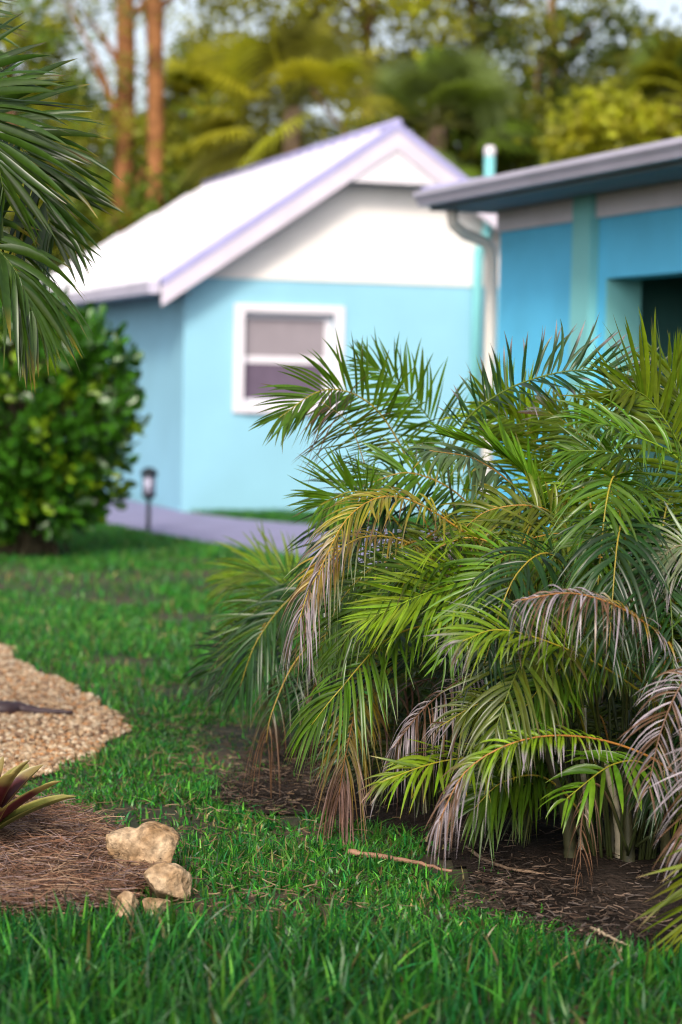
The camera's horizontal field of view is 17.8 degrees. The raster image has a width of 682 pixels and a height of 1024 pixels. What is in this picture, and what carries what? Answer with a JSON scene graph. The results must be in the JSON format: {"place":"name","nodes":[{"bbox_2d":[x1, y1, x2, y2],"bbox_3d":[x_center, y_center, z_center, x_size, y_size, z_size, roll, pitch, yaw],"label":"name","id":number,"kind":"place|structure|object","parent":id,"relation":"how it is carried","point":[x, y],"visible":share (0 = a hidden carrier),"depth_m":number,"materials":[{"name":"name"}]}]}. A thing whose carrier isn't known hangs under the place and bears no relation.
{"place":"outdoors","nodes":[
{"label":"outdoors","id":0,"kind":"place"},
{"bbox_2d":[103,499,471,585],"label":"path","id":1,"kind":"structure","parent":0,"point":[197,526],"depth_m":21.20,"materials":[{"name":"purple concrete"}]},
{"bbox_2d":[140,467,157,529],"bbox_3d":[-1.810,-0.101,20.541,0.166,0.645,0.170,1,4,0],"label":"path light","id":2,"kind":"object","parent":1,"relation":"on","point":[147,474],"visible":0.94,"depth_m":20.50,"materials":[{"name":"black metal"}]},
{"bbox_2d":[0,499,680,1023],"bbox_3d":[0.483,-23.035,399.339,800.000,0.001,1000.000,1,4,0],"label":"ground","id":3,"kind":"structure","parent":0,"point":[228,729],"depth_m":8.65,"materials":[{"name":"green plant"}]},
{"bbox_2d":[0,0,115,280],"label":"broadleaf tree","id":4,"kind":"object","parent":3,"relation":"on","point":[45,31],"visible":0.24,"depth_m":35.32,"materials":[{"name":"green plant"}]},
{"bbox_2d":[0,644,132,777],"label":"gravel bed","id":5,"kind":"object","parent":3,"relation":"on","point":[46,727],"visible":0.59,"depth_m":9.09,"materials":[{"name":"brown gravel"}]},
{"bbox_2d":[0,701,72,714],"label":"fallen branch","id":6,"kind":"object","parent":5,"relation":"on","point":[10,707],"visible":0.91,"depth_m":9.46,"materials":[{"name":"brown wood"}]},
{"bbox_2d":[0,0,123,397],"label":"palm tree","id":7,"kind":"object","parent":5,"relation":"on","point":[35,306],"visible":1,"depth_m":6.65,"materials":[{"name":"green plant"}]},
{"bbox_2d":[0,269,150,557],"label":"shrub","id":8,"kind":"object","parent":3,"relation":"on","point":[54,483],"visible":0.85,"depth_m":17.16,"materials":[{"name":"green plant"}]},
{"bbox_2d":[0,790,176,919],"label":"pine straw","id":9,"kind":"object","parent":3,"relation":"on","point":[83,829],"visible":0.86,"depth_m":6.38,"materials":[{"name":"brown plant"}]},
{"bbox_2d":[0,756,75,828],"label":"bromeliad","id":10,"kind":"object","parent":9,"relation":"on","point":[14,780],"visible":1,"depth_m":6.68,"materials":[{"name":"green plant"}]},
{"bbox_2d":[106,821,179,872],"bbox_3d":[-0.576,1.010,6.481,0.202,0.176,0.160,3,4,24],"label":"rock","id":11,"kind":"object","parent":9,"relation":"on","point":[150,842],"visible":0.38,"depth_m":6.43,"materials":[{"name":"stone"}]},
{"bbox_2d":[2,34,224,251],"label":"broadleaf tree","id":12,"kind":"object","parent":3,"relation":"on","point":[92,102],"visible":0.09,"depth_m":41.27,"materials":[{"name":"green plant"}]},
{"bbox_2d":[11,0,217,233],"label":"pine tree","id":13,"kind":"object","parent":3,"relation":"on","point":[125,63],"visible":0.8,"depth_m":34.69,"materials":[{"name":"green plant"}]},
{"bbox_2d":[114,891,138,917],"bbox_3d":[-0.593,1.077,5.995,0.064,0.075,0.064,2,4,19],"label":"rock","id":14,"kind":"object","parent":3,"relation":"on","point":[129,897],"visible":0.54,"depth_m":5.97,"materials":[{"name":"stone"}]},
{"bbox_2d":[7,91,271,270],"bbox_3d":[-3.315,-3.799,35.492,4.622,6.097,3.081,3,4,32],"label":"broadleaf tree","id":15,"kind":"object","parent":3,"relation":"on","point":[136,200],"visible":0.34,"depth_m":34.45,"materials":[{"name":"green plant"}]},
{"bbox_2d":[142,897,170,915],"bbox_3d":[-0.521,1.111,6.059,0.074,0.081,0.080,4,4,36],"label":"rock","id":16,"kind":"object","parent":3,"relation":"on","point":[159,901],"visible":0.56,"depth_m":6.04,"materials":[{"name":"stone"}]},
{"bbox_2d":[144,862,191,902],"bbox_3d":[-0.492,1.053,6.173,0.139,0.122,0.123,1,4,0],"label":"rock","id":17,"kind":"object","parent":3,"relation":"on","point":[163,880],"visible":0.87,"depth_m":6.14,"materials":[{"name":"stone"}]},
{"bbox_2d":[87,0,263,211],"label":"pine tree","id":18,"kind":"object","parent":3,"relation":"on","point":[155,84],"visible":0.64,"depth_m":34.21,"materials":[{"name":"brown plant"}]},
{"bbox_2d":[135,40,271,174],"bbox_3d":[-2.394,-4.354,36.806,2.534,7.074,2.624,1,4,0],"label":"cabbage palm","id":19,"kind":"object","parent":3,"relation":"on","point":[178,84],"visible":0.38,"depth_m":36.23,"materials":[{"name":"green plant"}]},
{"bbox_2d":[15,659,420,955],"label":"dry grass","id":20,"kind":"structure","parent":3,"relation":"on","point":[219,810],"depth_m":7.48,"materials":[{"name":"plant"}]},
{"bbox_2d":[39,118,499,513],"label":"gabled house","id":21,"kind":"structure","parent":3,"relation":"on","point":[220,295],"depth_m":23.87,"materials":[{"name":"teal paint"}]},
{"bbox_2d":[232,303,344,413],"bbox_3d":[-0.580,-1.664,23.755,1.245,1.178,0.175,0,4,-18],"label":"window","id":22,"kind":"structure","parent":21,"relation":"in","point":[263,337],"depth_m":23.75,"materials":[{"name":"white paint"}]},
{"bbox_2d":[165,6,406,161],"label":"broadleaf tree","id":23,"kind":"object","parent":3,"relation":"on","point":[308,97],"visible":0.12,"depth_m":41.21,"materials":[{"name":"green plant"}]},
{"bbox_2d":[165,9,409,193],"bbox_3d":[-0.955,-4.187,33.845,3.688,7.163,3.585,4,5,40],"label":"cabbage palm","id":24,"kind":"object","parent":3,"relation":"on","point":[322,59],"visible":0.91,"depth_m":33.22,"materials":[{"name":"green plant"}]},
{"bbox_2d":[165,0,477,135],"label":"broadleaf tree","id":25,"kind":"object","parent":3,"relation":"on","point":[367,16],"visible":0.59,"depth_m":39.38,"materials":[{"name":"green plant"}]},
{"bbox_2d":[185,507,469,530],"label":"grass","id":26,"kind":"structure","parent":3,"relation":"on","point":[275,514],"depth_m":22.80,"materials":[{"name":"green plant"}]},
{"bbox_2d":[348,848,452,871],"bbox_3d":[0.185,1.068,6.674,0.397,0.024,0.037,4,4,38],"label":"fallen stalk","id":27,"kind":"object","parent":3,"relation":"on","point":[405,860],"visible":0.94,"depth_m":6.69,"materials":[{"name":"brown wood"}]},
{"bbox_2d":[192,678,681,957],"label":"soil bed","id":28,"kind":"object","parent":3,"relation":"on","point":[535,843],"visible":0.16,"depth_m":6.75,"materials":[{"name":"brown soil"}]},
{"bbox_2d":[180,515,531,847],"bbox_3d":[0.096,0.589,8.261,1.480,1.194,2.770,1,4,0],"label":"areca palm","id":29,"kind":"object","parent":28,"relation":"on","point":[246,662],"visible":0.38,"depth_m":8.05,"materials":[{"name":"green plant"}]},
{"bbox_2d":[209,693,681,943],"bbox_3d":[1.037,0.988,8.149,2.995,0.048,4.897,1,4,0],"label":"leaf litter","id":30,"kind":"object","parent":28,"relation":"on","point":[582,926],"visible":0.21,"depth_m":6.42,"materials":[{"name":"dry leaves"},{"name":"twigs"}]},
{"bbox_2d":[249,312,681,821],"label":"areca palm","id":31,"kind":"object","parent":28,"relation":"on","point":[348,513],"visible":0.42,"depth_m":7.21,"materials":[{"name":"green plant"}]},
{"bbox_2d":[312,307,681,959],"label":"areca palm","id":32,"kind":"object","parent":28,"relation":"on","point":[520,714],"visible":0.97,"depth_m":6.51,"materials":[{"name":"green plant"}]},
{"bbox_2d":[464,845,550,873],"bbox_3d":[0.534,1.075,6.659,0.118,0.014,0.559,-2,5,-41],"label":"fallen stalk","id":33,"kind":"object","parent":28,"relation":"on","point":[509,868],"visible":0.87,"depth_m":6.61,"materials":[{"name":"brown wood"}]},
{"bbox_2d":[509,424,679,687],"bbox_3d":[1.470,0.336,8.152,1.537,1.442,1.710,4,4,38],"label":"areca palm","id":34,"kind":"object","parent":28,"relation":"on","point":[654,633],"visible":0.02,"depth_m":7.90,"materials":[{"name":"green plant"}]},
{"bbox_2d":[590,926,629,945],"bbox_3d":[0.716,1.131,5.808,0.013,0.022,0.203,0,4,-25],"label":"fallen stalk","id":35,"kind":"object","parent":28,"relation":"on","point":[601,933],"visible":0.8,"depth_m":5.83,"materials":[{"name":"beige wood"}]},
{"bbox_2d":[327,40,554,178],"bbox_3d":[1.445,-4.063,34.980,3.410,6.878,3.372,-1,4,-37],"label":"cabbage palm","id":36,"kind":"object","parent":3,"relation":"on","point":[463,77],"visible":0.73,"depth_m":34.32,"materials":[{"name":"green plant"}]},
{"bbox_2d":[318,51,626,169],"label":"broadleaf tree","id":37,"kind":"object","parent":3,"relation":"on","point":[409,128],"visible":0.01,"depth_m":42.02,"materials":[{"name":"green plant"}]},
{"bbox_2d":[376,0,584,138],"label":"broadleaf tree","id":38,"kind":"object","parent":3,"relation":"on","point":[476,24],"visible":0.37,"depth_m":40.25,"materials":[{"name":"green plant"}]},
{"bbox_2d":[408,78,595,176],"bbox_3d":[2.872,-3.899,35.897,4.150,6.505,3.003,0,4,-22],"label":"broadleaf tree","id":39,"kind":"object","parent":3,"relation":"on","point":[503,161],"visible":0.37,"depth_m":35.21,"materials":[{"name":"green plant"}]},
{"bbox_2d":[413,136,681,555],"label":"hip roofed house","id":40,"kind":"structure","parent":3,"relation":"on","point":[587,239],"depth_m":14.73,"materials":[{"name":"blue paint"}]},
{"bbox_2d":[477,0,681,121],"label":"broadleaf tree","id":41,"kind":"object","parent":3,"relation":"on","point":[554,22],"visible":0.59,"depth_m":37.21,"materials":[{"name":"green plant"}]},
{"bbox_2d":[513,78,681,164],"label":"bush","id":42,"kind":"object","parent":3,"relation":"on","point":[619,119],"visible":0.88,"depth_m":32.43,"materials":[{"name":"green plant"}]},
{"bbox_2d":[560,12,681,113],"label":"broadleaf tree","id":43,"kind":"object","parent":3,"relation":"on","point":[594,72],"visible":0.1,"depth_m":36.41,"materials":[{"name":"green plant"}]},
{"bbox_2d":[610,31,681,139],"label":"cabbage palm","id":44,"kind":"object","parent":3,"relation":"on","point":[654,65],"visible":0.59,"depth_m":33.14,"materials":[{"name":"green plant"}]},
{"bbox_2d":[0,886,681,1023],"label":"tall grass","id":45,"kind":"structure","parent":0,"point":[71,991],"depth_m":5.25,"materials":[{"name":"green plant"}]},
{"bbox_2d":[0,0,681,261],"label":"sky","id":46,"kind":"structure","parent":0,"point":[647,5],"materials":[{"name":"white"}]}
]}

